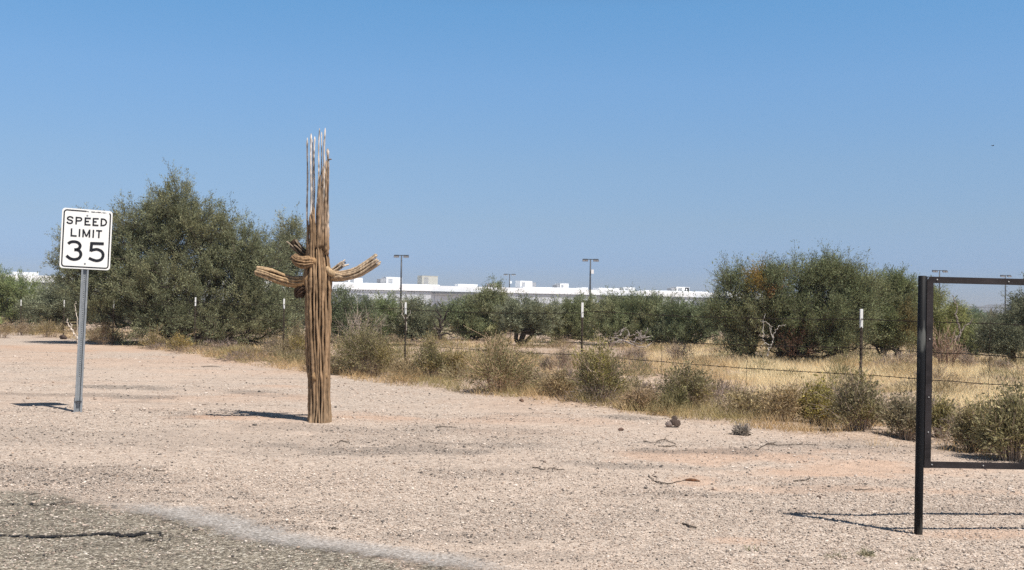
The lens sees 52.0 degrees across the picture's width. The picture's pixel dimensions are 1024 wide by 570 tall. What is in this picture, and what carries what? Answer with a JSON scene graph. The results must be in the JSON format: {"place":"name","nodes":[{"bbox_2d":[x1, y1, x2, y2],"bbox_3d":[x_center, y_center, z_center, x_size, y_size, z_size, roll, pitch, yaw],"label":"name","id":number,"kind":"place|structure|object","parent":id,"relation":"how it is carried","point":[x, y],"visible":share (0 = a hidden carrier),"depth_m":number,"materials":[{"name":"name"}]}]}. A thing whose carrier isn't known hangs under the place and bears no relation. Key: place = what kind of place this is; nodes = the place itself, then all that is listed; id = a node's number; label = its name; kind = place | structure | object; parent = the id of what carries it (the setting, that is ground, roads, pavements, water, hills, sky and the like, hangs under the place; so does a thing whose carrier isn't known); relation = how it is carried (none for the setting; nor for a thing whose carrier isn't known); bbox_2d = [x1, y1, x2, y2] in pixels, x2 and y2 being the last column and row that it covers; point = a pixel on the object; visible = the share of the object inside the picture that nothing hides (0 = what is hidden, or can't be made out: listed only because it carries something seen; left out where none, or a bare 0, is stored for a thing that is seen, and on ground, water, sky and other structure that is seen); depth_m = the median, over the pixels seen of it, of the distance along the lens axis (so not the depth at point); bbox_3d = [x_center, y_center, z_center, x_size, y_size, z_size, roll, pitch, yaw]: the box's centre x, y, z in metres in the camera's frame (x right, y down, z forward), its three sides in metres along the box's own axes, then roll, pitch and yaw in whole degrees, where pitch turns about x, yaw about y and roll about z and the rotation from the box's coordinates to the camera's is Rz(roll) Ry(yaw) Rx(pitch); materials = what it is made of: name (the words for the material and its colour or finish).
{"place":"outdoors","nodes":[
{"label":"outdoors","id":0,"kind":"place"},
{"bbox_2d":[0,491,469,569],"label":"road","id":1,"kind":"structure","parent":0,"point":[102,550],"depth_m":5.68,"materials":[{"name":"grey asphalt"}]},
{"bbox_2d":[1,501,74,503],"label":"road crack","id":2,"kind":"object","parent":1,"relation":"on","point":[33,503],"visible":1,"depth_m":6.73,"materials":[{"name":"grey asphalt"}]},
{"bbox_2d":[0,531,164,536],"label":"road crack","id":3,"kind":"object","parent":1,"relation":"on","point":[132,534],"visible":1,"depth_m":5.90,"materials":[{"name":"black asphalt"}]},
{"bbox_2d":[128,503,503,568],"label":"road edge line","id":4,"kind":"object","parent":1,"relation":"on","point":[202,518],"visible":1,"depth_m":5.92,"materials":[{"name":"paint"}]},
{"bbox_2d":[0,309,1023,569],"bbox_3d":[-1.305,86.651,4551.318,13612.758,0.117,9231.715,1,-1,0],"label":"ground","id":5,"kind":"structure","parent":0,"point":[42,349],"depth_m":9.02,"materials":[{"name":"beige gravel"}]},
{"bbox_2d":[0,320,18,337],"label":"dry bush","id":6,"kind":"object","parent":5,"relation":"on","point":[8,328],"visible":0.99,"depth_m":34.62,"materials":[{"name":"beige plant"}]},
{"bbox_2d":[6,316,38,334],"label":"dry bush","id":7,"kind":"object","parent":5,"relation":"on","point":[21,326],"visible":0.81,"depth_m":37.37,"materials":[{"name":"beige plant"}]},
{"bbox_2d":[0,263,47,326],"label":"palo verde tree","id":8,"kind":"object","parent":5,"relation":"on","point":[9,289],"visible":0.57,"depth_m":46.72,"materials":[{"name":"green plant"}]},
{"bbox_2d":[33,317,70,336],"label":"rabbitbrush","id":9,"kind":"object","parent":5,"relation":"on","point":[46,330],"visible":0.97,"depth_m":35.86,"materials":[{"name":"beige plant"}]},
{"bbox_2d":[9,271,100,329],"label":"mesquite tree","id":10,"kind":"object","parent":5,"relation":"on","point":[48,299],"visible":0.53,"depth_m":41.49,"materials":[{"name":"green plant"}]},
{"bbox_2d":[66,303,77,345],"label":"dead branch","id":11,"kind":"object","parent":5,"relation":"on","point":[74,334],"visible":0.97,"depth_m":29.57,"materials":[{"name":"brown wood"}]},
{"bbox_2d":[59,208,112,411],"bbox_3d":[-5.125,0.378,12.519,0.563,2.563,0.057,3,-2,-29],"label":"speed limit sign","id":12,"kind":"object","parent":5,"relation":"on","point":[85,244],"visible":0.99,"depth_m":12.52,"materials":[{"name":"white metal"}]},
{"bbox_2d":[85,319,126,344],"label":"dry bush","id":13,"kind":"object","parent":5,"relation":"on","point":[102,333],"visible":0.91,"depth_m":30.64,"materials":[{"name":"beige plant"}]},
{"bbox_2d":[133,324,167,347],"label":"rabbitbrush","id":14,"kind":"object","parent":5,"relation":"on","point":[154,340],"visible":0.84,"depth_m":28.89,"materials":[{"name":"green plant"}]},
{"bbox_2d":[37,157,304,344],"bbox_3d":[-9.938,-0.934,31.049,8.268,5.809,4.373,1,-1,0],"label":"mesquite tree","id":15,"kind":"object","parent":5,"relation":"on","point":[137,281],"visible":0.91,"depth_m":30.72,"materials":[{"name":"green plant"}]},
{"bbox_2d":[161,329,194,350],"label":"rabbitbrush","id":16,"kind":"object","parent":5,"relation":"on","point":[178,342],"visible":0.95,"depth_m":27.27,"materials":[{"name":"beige plant"}]},
{"bbox_2d":[220,343,265,356],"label":"grass tuft","id":17,"kind":"object","parent":5,"relation":"on","point":[251,348],"visible":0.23,"depth_m":24.98,"materials":[{"name":"beige plant"}]},
{"bbox_2d":[256,330,285,354],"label":"dry bush","id":18,"kind":"object","parent":5,"relation":"on","point":[269,345],"visible":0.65,"depth_m":25.80,"materials":[{"name":"beige plant"}]},
{"bbox_2d":[262,202,306,337],"bbox_3d":[-8.055,-0.531,37.095,3.309,5.107,2.752,1,-1,0],"label":"mesquite tree","id":19,"kind":"object","parent":5,"relation":"on","point":[295,227],"visible":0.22,"depth_m":36.78,"materials":[{"name":"green plant"}]},
{"bbox_2d":[266,319,304,359],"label":"desert shrub","id":20,"kind":"object","parent":5,"relation":"on","point":[297,339],"visible":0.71,"depth_m":23.08,"materials":[{"name":"green plant"}]},
{"bbox_2d":[254,128,380,422],"bbox_3d":[-2.185,-0.087,11.813,1.404,3.359,0.383,1,-1,-10],"label":"dead saguaro","id":21,"kind":"object","parent":5,"relation":"on","point":[313,284],"visible":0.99,"depth_m":11.73,"materials":[{"name":"brown wood"}]},
{"bbox_2d":[330,282,389,342],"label":"mesquite tree","id":22,"kind":"object","parent":5,"relation":"on","point":[344,302],"visible":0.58,"depth_m":34.19,"materials":[{"name":"green plant"}]},
{"bbox_2d":[333,304,389,340],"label":"dead shrub","id":23,"kind":"object","parent":5,"relation":"on","point":[360,322],"visible":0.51,"depth_m":33.10,"materials":[{"name":"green plant"}]},
{"bbox_2d":[330,304,408,375],"bbox_3d":[-2.649,1.036,19.353,1.764,1.358,1.562,2,-1,-40],"label":"creosote bush","id":24,"kind":"object","parent":5,"relation":"on","point":[370,349],"visible":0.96,"depth_m":19.16,"materials":[{"name":"green plant"}]},
{"bbox_2d":[5,275,762,306],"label":"warehouse","id":25,"kind":"structure","parent":5,"relation":"on","point":[454,290],"depth_m":288.29,"materials":[{"name":"white metal"}]},
{"bbox_2d":[12,272,38,274],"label":"rooftop unit","id":26,"kind":"object","parent":25,"relation":"on","point":[26,273],"visible":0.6,"depth_m":232.22,"materials":[{"name":"white metal"}]},
{"bbox_2d":[340,278,362,282],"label":"rooftop unit","id":27,"kind":"object","parent":25,"relation":"on","point":[358,280],"visible":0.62,"depth_m":277.15,"materials":[{"name":"white metal"}]},
{"bbox_2d":[377,277,399,283],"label":"rooftop unit","id":28,"kind":"object","parent":25,"relation":"on","point":[392,280],"visible":0.83,"depth_m":282.88,"materials":[{"name":"white metal"}]},
{"bbox_2d":[417,276,437,284],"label":"rooftop unit","id":29,"kind":"object","parent":25,"relation":"on","point":[429,280],"visible":0.8,"depth_m":289.66,"materials":[{"name":"white metal"}]},
{"bbox_2d":[515,281,535,287],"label":"rooftop unit","id":30,"kind":"object","parent":25,"relation":"on","point":[518,284],"visible":0.87,"depth_m":308.12,"materials":[{"name":"white metal"}]},
{"bbox_2d":[552,283,568,287],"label":"rooftop unit","id":31,"kind":"object","parent":25,"relation":"on","point":[561,285],"visible":0.85,"depth_m":315.56,"materials":[{"name":"white metal"}]},
{"bbox_2d":[618,287,634,290],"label":"rooftop unit","id":32,"kind":"object","parent":25,"relation":"on","point":[625,288],"visible":0.71,"depth_m":329.63,"materials":[{"name":"white metal"}]},
{"bbox_2d":[667,287,688,290],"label":"rooftop unit","id":33,"kind":"object","parent":25,"relation":"on","point":[678,289],"visible":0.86,"depth_m":342.09,"materials":[{"name":"white metal"}]},
{"bbox_2d":[369,290,415,340],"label":"mesquite tree","id":34,"kind":"object","parent":5,"relation":"on","point":[383,304],"visible":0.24,"depth_m":37.25,"materials":[{"name":"green plant"}]},
{"bbox_2d":[385,351,417,375],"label":"dry bush","id":35,"kind":"object","parent":5,"relation":"on","point":[398,366],"visible":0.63,"depth_m":18.76,"materials":[{"name":"beige plant"}]},
{"bbox_2d":[394,255,408,304],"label":"light pole","id":36,"kind":"object","parent":5,"relation":"on","point":[404,256],"visible":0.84,"depth_m":228.89,"materials":[{"name":"metal"}]},
{"bbox_2d":[401,301,410,329],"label":"dead branch","id":37,"kind":"object","parent":5,"relation":"on","point":[403,316],"visible":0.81,"depth_m":34.98,"materials":[{"name":"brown wood"}]},
{"bbox_2d":[376,290,451,342],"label":"mesquite tree","id":38,"kind":"object","parent":5,"relation":"on","point":[421,320],"visible":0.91,"depth_m":36.24,"materials":[{"name":"green plant"}]},
{"bbox_2d":[406,325,456,378],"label":"creosote bush","id":39,"kind":"object","parent":5,"relation":"on","point":[431,356],"visible":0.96,"depth_m":18.49,"materials":[{"name":"green plant"}]},
{"bbox_2d":[433,308,455,339],"bbox_3d":[-2.316,1.329,35.982,0.785,1.102,0.152,1,-1,0],"label":"dead snag","id":40,"kind":"object","parent":5,"relation":"on","point":[441,328],"visible":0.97,"depth_m":35.95,"materials":[{"name":"grey wood"}]},
{"bbox_2d":[436,337,476,380],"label":"desert shrub","id":41,"kind":"object","parent":5,"relation":"on","point":[459,358],"visible":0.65,"depth_m":18.60,"materials":[{"name":"green plant"}]},
{"bbox_2d":[434,273,515,340],"bbox_3d":[-1.238,0.899,39.000,3.610,2.767,2.297,1,-1,0],"label":"mesquite tree","id":42,"kind":"object","parent":5,"relation":"on","point":[485,297],"visible":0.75,"depth_m":38.65,"materials":[{"name":"green plant"}]},
{"bbox_2d":[444,322,548,392],"bbox_3d":[-0.238,1.127,16.006,1.649,1.122,1.266,1,-1,0],"label":"desert shrub","id":43,"kind":"object","parent":5,"relation":"on","point":[499,370],"visible":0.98,"depth_m":15.95,"materials":[{"name":"green plant"}]},
{"bbox_2d":[504,274,515,287],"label":"light pole","id":44,"kind":"object","parent":5,"relation":"on","point":[510,282],"visible":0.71,"depth_m":357.79,"materials":[{"name":"metal"}]},
{"bbox_2d":[0,300,1023,333],"bbox_3d":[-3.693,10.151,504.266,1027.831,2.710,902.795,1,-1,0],"label":"scrub","id":45,"kind":"object","parent":5,"relation":"on","point":[434,306],"visible":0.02,"depth_m":60.57,"materials":[{"name":"green plant"}]},
{"bbox_2d":[0,316,1023,458],"bbox_3d":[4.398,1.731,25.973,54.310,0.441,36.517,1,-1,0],"label":"dry grass","id":46,"kind":"structure","parent":5,"relation":"on","point":[813,366],"depth_m":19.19,"materials":[{"name":"beige plant"}]},
{"bbox_2d":[950,295,972,343],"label":"dead branch","id":47,"kind":"object","parent":46,"relation":"on","point":[959,335],"visible":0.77,"depth_m":27.98,"materials":[{"name":"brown wood"}]},
{"bbox_2d":[28,284,1009,312],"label":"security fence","id":48,"kind":"object","parent":5,"relation":"on","point":[984,310],"visible":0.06,"depth_m":257.65,"materials":[{"name":"metal"}]},
{"bbox_2d":[20,297,1023,400],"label":"barbed wire fence","id":49,"kind":"object","parent":5,"relation":"on","point":[582,312],"visible":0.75,"depth_m":15.90,"materials":[{"name":"grey metal"}]},
{"bbox_2d":[482,289,566,344],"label":"mesquite tree","id":50,"kind":"object","parent":5,"relation":"on","point":[531,318],"visible":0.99,"depth_m":34.25,"materials":[{"name":"green plant"}]},
{"bbox_2d":[517,360,550,385],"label":"dry bush","id":51,"kind":"object","parent":5,"relation":"on","point":[535,374],"visible":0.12,"depth_m":16.57,"materials":[{"name":"brown plant"}]},
{"bbox_2d":[538,354,555,371],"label":"dead bush","id":52,"kind":"object","parent":5,"relation":"on","point":[548,361],"visible":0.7,"depth_m":20.62,"materials":[{"name":"beige plant"}]},
{"bbox_2d":[532,467,563,469],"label":"twig","id":53,"kind":"object","parent":5,"relation":"on","point":[548,468],"visible":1,"depth_m":8.55,"materials":[{"name":"brown wood"}]},
{"bbox_2d":[534,358,582,396],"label":"dry bush","id":54,"kind":"object","parent":5,"relation":"on","point":[554,379],"visible":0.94,"depth_m":15.08,"materials":[{"name":"brown plant"}]},
{"bbox_2d":[551,339,571,367],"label":"dead bush","id":55,"kind":"object","parent":5,"relation":"on","point":[559,355],"visible":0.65,"depth_m":21.98,"materials":[{"name":"beige plant"}]},
{"bbox_2d":[536,289,603,343],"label":"mesquite tree","id":56,"kind":"object","parent":5,"relation":"on","point":[571,318],"visible":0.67,"depth_m":37.63,"materials":[{"name":"green plant"}]},
{"bbox_2d":[583,259,598,294],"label":"light pole","id":57,"kind":"object","parent":5,"relation":"on","point":[594,260],"visible":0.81,"depth_m":233.89,"materials":[{"name":"metal"}]},
{"bbox_2d":[561,324,649,400],"bbox_3d":[1.260,1.090,14.489,1.306,1.145,1.086,0,-1,37],"label":"creosote bush","id":58,"kind":"object","parent":5,"relation":"on","point":[601,371],"visible":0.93,"depth_m":14.42,"materials":[{"name":"green plant"}]},
{"bbox_2d":[606,328,651,347],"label":"fallen branches","id":59,"kind":"object","parent":5,"relation":"on","point":[638,337],"visible":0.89,"depth_m":32.36,"materials":[{"name":"grey wood"}]},
{"bbox_2d":[585,285,677,345],"bbox_3d":[4.316,1.106,35.937,3.690,2.504,2.764,1,-1,0],"label":"mesquite tree","id":60,"kind":"object","parent":5,"relation":"on","point":[641,307],"visible":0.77,"depth_m":35.64,"materials":[{"name":"green plant"}]},
{"bbox_2d":[625,340,648,358],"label":"dead bush","id":61,"kind":"object","parent":5,"relation":"on","point":[633,353],"visible":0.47,"depth_m":25.18,"materials":[{"name":"beige plant"}]},
{"bbox_2d":[614,382,660,410],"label":"dry bush","id":62,"kind":"object","parent":5,"relation":"on","point":[639,396],"visible":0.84,"depth_m":13.69,"materials":[{"name":"beige plant"}]},
{"bbox_2d":[648,474,683,483],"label":"twig","id":63,"kind":"object","parent":5,"relation":"on","point":[664,482],"visible":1,"depth_m":8.10,"materials":[{"name":"brown wood"}]},
{"bbox_2d":[665,421,672,426],"bbox_3d":[1.769,1.564,11.799,0.088,0.069,0.072,0,-1,31],"label":"rock","id":64,"kind":"object","parent":5,"relation":"on","point":[668,424],"visible":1,"depth_m":11.78,"materials":[{"name":"stone"}]},
{"bbox_2d":[652,382,691,412],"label":"desert shrub","id":65,"kind":"object","parent":5,"relation":"on","point":[680,394],"visible":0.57,"depth_m":13.46,"materials":[{"name":"green plant"}]},
{"bbox_2d":[670,419,680,426],"bbox_3d":[1.831,1.551,11.819,0.136,0.086,0.106,1,-1,0],"label":"rock","id":66,"kind":"object","parent":5,"relation":"on","point":[675,422],"visible":1,"depth_m":11.78,"materials":[{"name":"stone"}]},
{"bbox_2d":[659,337,700,357],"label":"dead bush","id":67,"kind":"object","parent":5,"relation":"on","point":[674,347],"visible":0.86,"depth_m":26.22,"materials":[{"name":"beige plant"}]},
{"bbox_2d":[642,348,727,407],"bbox_3d":[2.278,1.263,13.817,1.142,0.876,0.796,1,-1,0],"label":"desert shrub","id":68,"kind":"object","parent":5,"relation":"on","point":[695,387],"visible":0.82,"depth_m":13.76,"materials":[{"name":"green plant"}]},
{"bbox_2d":[643,288,728,347],"bbox_3d":[5.900,1.144,35.048,2.849,2.170,2.240,0,-1,33],"label":"mesquite tree","id":69,"kind":"object","parent":5,"relation":"on","point":[684,329],"visible":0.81,"depth_m":34.75,"materials":[{"name":"green plant"}]},
{"bbox_2d":[682,522,696,527],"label":"twig","id":70,"kind":"object","parent":5,"relation":"on","point":[688,525],"visible":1,"depth_m":6.45,"materials":[{"name":"brown wood"}]},
{"bbox_2d":[685,478,699,481],"bbox_3d":[1.413,1.524,8.211,0.122,0.023,0.018,0,-1,21],"label":"bark chip","id":71,"kind":"object","parent":5,"relation":"on","point":[691,479],"visible":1,"depth_m":8.21,"materials":[{"name":"brown wood"}]},
{"bbox_2d":[727,420,752,435],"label":"ashy plant","id":72,"kind":"object","parent":5,"relation":"on","point":[739,430],"visible":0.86,"depth_m":11.24,"materials":[{"name":"grey plant"}]},
{"bbox_2d":[710,382,773,416],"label":"desert shrub","id":73,"kind":"object","parent":5,"relation":"on","point":[747,401],"visible":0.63,"depth_m":12.89,"materials":[{"name":"beige plant"}]},
{"bbox_2d":[743,443,775,449],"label":"twig","id":74,"kind":"object","parent":5,"relation":"on","point":[761,446],"visible":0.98,"depth_m":9.94,"materials":[{"name":"brown wood"}]},
{"bbox_2d":[755,370,813,421],"bbox_3d":[3.218,1.325,12.386,0.698,0.645,0.648,1,-1,-13],"label":"dry bush","id":75,"kind":"object","parent":5,"relation":"on","point":[783,404],"visible":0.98,"depth_m":12.32,"materials":[{"name":"beige plant"}]},
{"bbox_2d":[768,443,812,444],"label":"twig","id":76,"kind":"object","parent":5,"relation":"on","point":[791,444],"visible":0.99,"depth_m":10.39,"materials":[{"name":"brown wood"}]},
{"bbox_2d":[695,238,899,363],"bbox_3d":[6.955,0.523,25.722,4.941,3.402,3.072,1,-1,0],"label":"mesquite tree","id":77,"kind":"object","parent":5,"relation":"on","point":[839,285],"visible":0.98,"depth_m":25.33,"materials":[{"name":"green plant"}]},
{"bbox_2d":[760,314,785,355],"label":"dead branch","id":78,"kind":"object","parent":77,"relation":"attached to","point":[771,334],"visible":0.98,"depth_m":24.18,"materials":[{"name":"grey wood"}]},
{"bbox_2d":[793,371,845,425],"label":"creosote bush","id":79,"kind":"object","parent":5,"relation":"on","point":[813,399],"visible":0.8,"depth_m":12.30,"materials":[{"name":"green plant"}]},
{"bbox_2d":[824,549,847,558],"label":"weed","id":80,"kind":"object","parent":5,"relation":"on","point":[834,554],"visible":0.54,"depth_m":5.73,"materials":[{"name":"beige plant"}]},
{"bbox_2d":[831,351,856,359],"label":"dead bush","id":81,"kind":"object","parent":5,"relation":"on","point":[845,357],"visible":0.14,"depth_m":26.63,"materials":[{"name":"brown plant"}]},
{"bbox_2d":[808,355,892,429],"bbox_3d":[3.799,1.194,11.536,1.017,0.869,0.773,1,-1,-29],"label":"desert shrub","id":82,"kind":"object","parent":5,"relation":"on","point":[858,404],"visible":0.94,"depth_m":11.46,"materials":[{"name":"green plant"}]},
{"bbox_2d":[853,542,876,557],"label":"weed","id":83,"kind":"object","parent":5,"relation":"on","point":[869,553],"visible":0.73,"depth_m":5.76,"materials":[{"name":"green plant"}]},
{"bbox_2d":[875,345,916,365],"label":"dead bush","id":84,"kind":"object","parent":5,"relation":"on","point":[903,357],"visible":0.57,"depth_m":23.77,"materials":[{"name":"beige plant"}]},
{"bbox_2d":[854,261,941,358],"bbox_3d":[10.217,0.744,28.859,2.872,2.883,2.158,1,-1,-28],"label":"mesquite tree","id":85,"kind":"object","parent":5,"relation":"on","point":[903,304],"visible":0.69,"depth_m":28.64,"materials":[{"name":"green plant"}]},
{"bbox_2d":[871,388,946,440],"bbox_3d":[4.173,1.367,11.077,0.760,0.606,0.712,1,-1,0],"label":"desert shrub","id":86,"kind":"object","parent":5,"relation":"on","point":[902,416],"visible":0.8,"depth_m":11.04,"materials":[{"name":"green plant"}]},
{"bbox_2d":[932,270,947,304],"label":"light pole","id":87,"kind":"object","parent":5,"relation":"on","point":[944,271],"visible":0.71,"depth_m":272.95,"materials":[{"name":"metal"}]},
{"bbox_2d":[902,275,978,355],"bbox_3d":[12.134,1.127,30.036,2.553,2.875,1.974,1,-1,-29],"label":"palo verde tree","id":88,"kind":"object","parent":5,"relation":"on","point":[940,314],"visible":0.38,"depth_m":29.72,"materials":[{"name":"green plant"}]},
{"bbox_2d":[931,391,959,437],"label":"desert shrub","id":89,"kind":"object","parent":5,"relation":"on","point":[943,409],"visible":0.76,"depth_m":11.16,"materials":[{"name":"green plant"}]},
{"bbox_2d":[933,318,965,367],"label":"bare shrub","id":90,"kind":"object","parent":5,"relation":"on","point":[942,344],"visible":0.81,"depth_m":23.43,"materials":[{"name":"brown plant"}]},
{"bbox_2d":[950,345,980,370],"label":"dead bush","id":91,"kind":"object","parent":5,"relation":"on","point":[968,359],"visible":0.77,"depth_m":23.29,"materials":[{"name":"beige plant"}]},
{"bbox_2d":[936,388,995,451],"bbox_3d":[4.509,1.330,10.133,0.670,0.650,0.667,2,-1,-40],"label":"creosote bush","id":92,"kind":"object","parent":5,"relation":"on","point":[964,420],"visible":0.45,"depth_m":10.11,"materials":[{"name":"green plant"}]},
{"bbox_2d":[951,308,985,354],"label":"mesquite tree","id":93,"kind":"object","parent":5,"relation":"on","point":[970,349],"visible":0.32,"depth_m":30.16,"materials":[{"name":"green plant"}]},
{"bbox_2d":[914,276,1023,534],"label":"steel frame","id":94,"kind":"object","parent":5,"relation":"on","point":[924,374],"visible":0.94,"depth_m":6.33,"materials":[{"name":"black paint"}]},
{"bbox_2d":[961,304,989,318],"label":"mesquite tree","id":95,"kind":"object","parent":5,"relation":"on","point":[974,310],"visible":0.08,"depth_m":79.52,"materials":[{"name":"green plant"}]},
{"bbox_2d":[949,367,1023,462],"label":"creosote bush","id":96,"kind":"object","parent":5,"relation":"on","point":[1001,427],"visible":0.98,"depth_m":9.50,"materials":[{"name":"green plant"}]},
{"bbox_2d":[966,272,1023,365],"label":"mesquite tree","id":97,"kind":"object","parent":5,"relation":"on","point":[1007,340],"visible":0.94,"depth_m":25.81,"materials":[{"name":"green plant"}]},
{"bbox_2d":[985,356,1014,371],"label":"dead bush","id":98,"kind":"object","parent":5,"relation":"on","point":[1001,363],"visible":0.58,"depth_m":22.32,"materials":[{"name":"beige plant"}]},
{"bbox_2d":[1000,275,1011,313],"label":"light pole","id":99,"kind":"object","parent":5,"relation":"on","point":[1005,286],"visible":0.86,"depth_m":304.87,"materials":[{"name":"metal"}]},
{"bbox_2d":[0,0,1023,308],"label":"sky","id":100,"kind":"structure","parent":0,"point":[471,141],"materials":[{"name":"blue"}]},
{"bbox_2d":[968,304,1010,312],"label":"building","id":101,"kind":"structure","parent":0,"point":[991,306],"depth_m":1754.09,"materials":[{"name":"white"}]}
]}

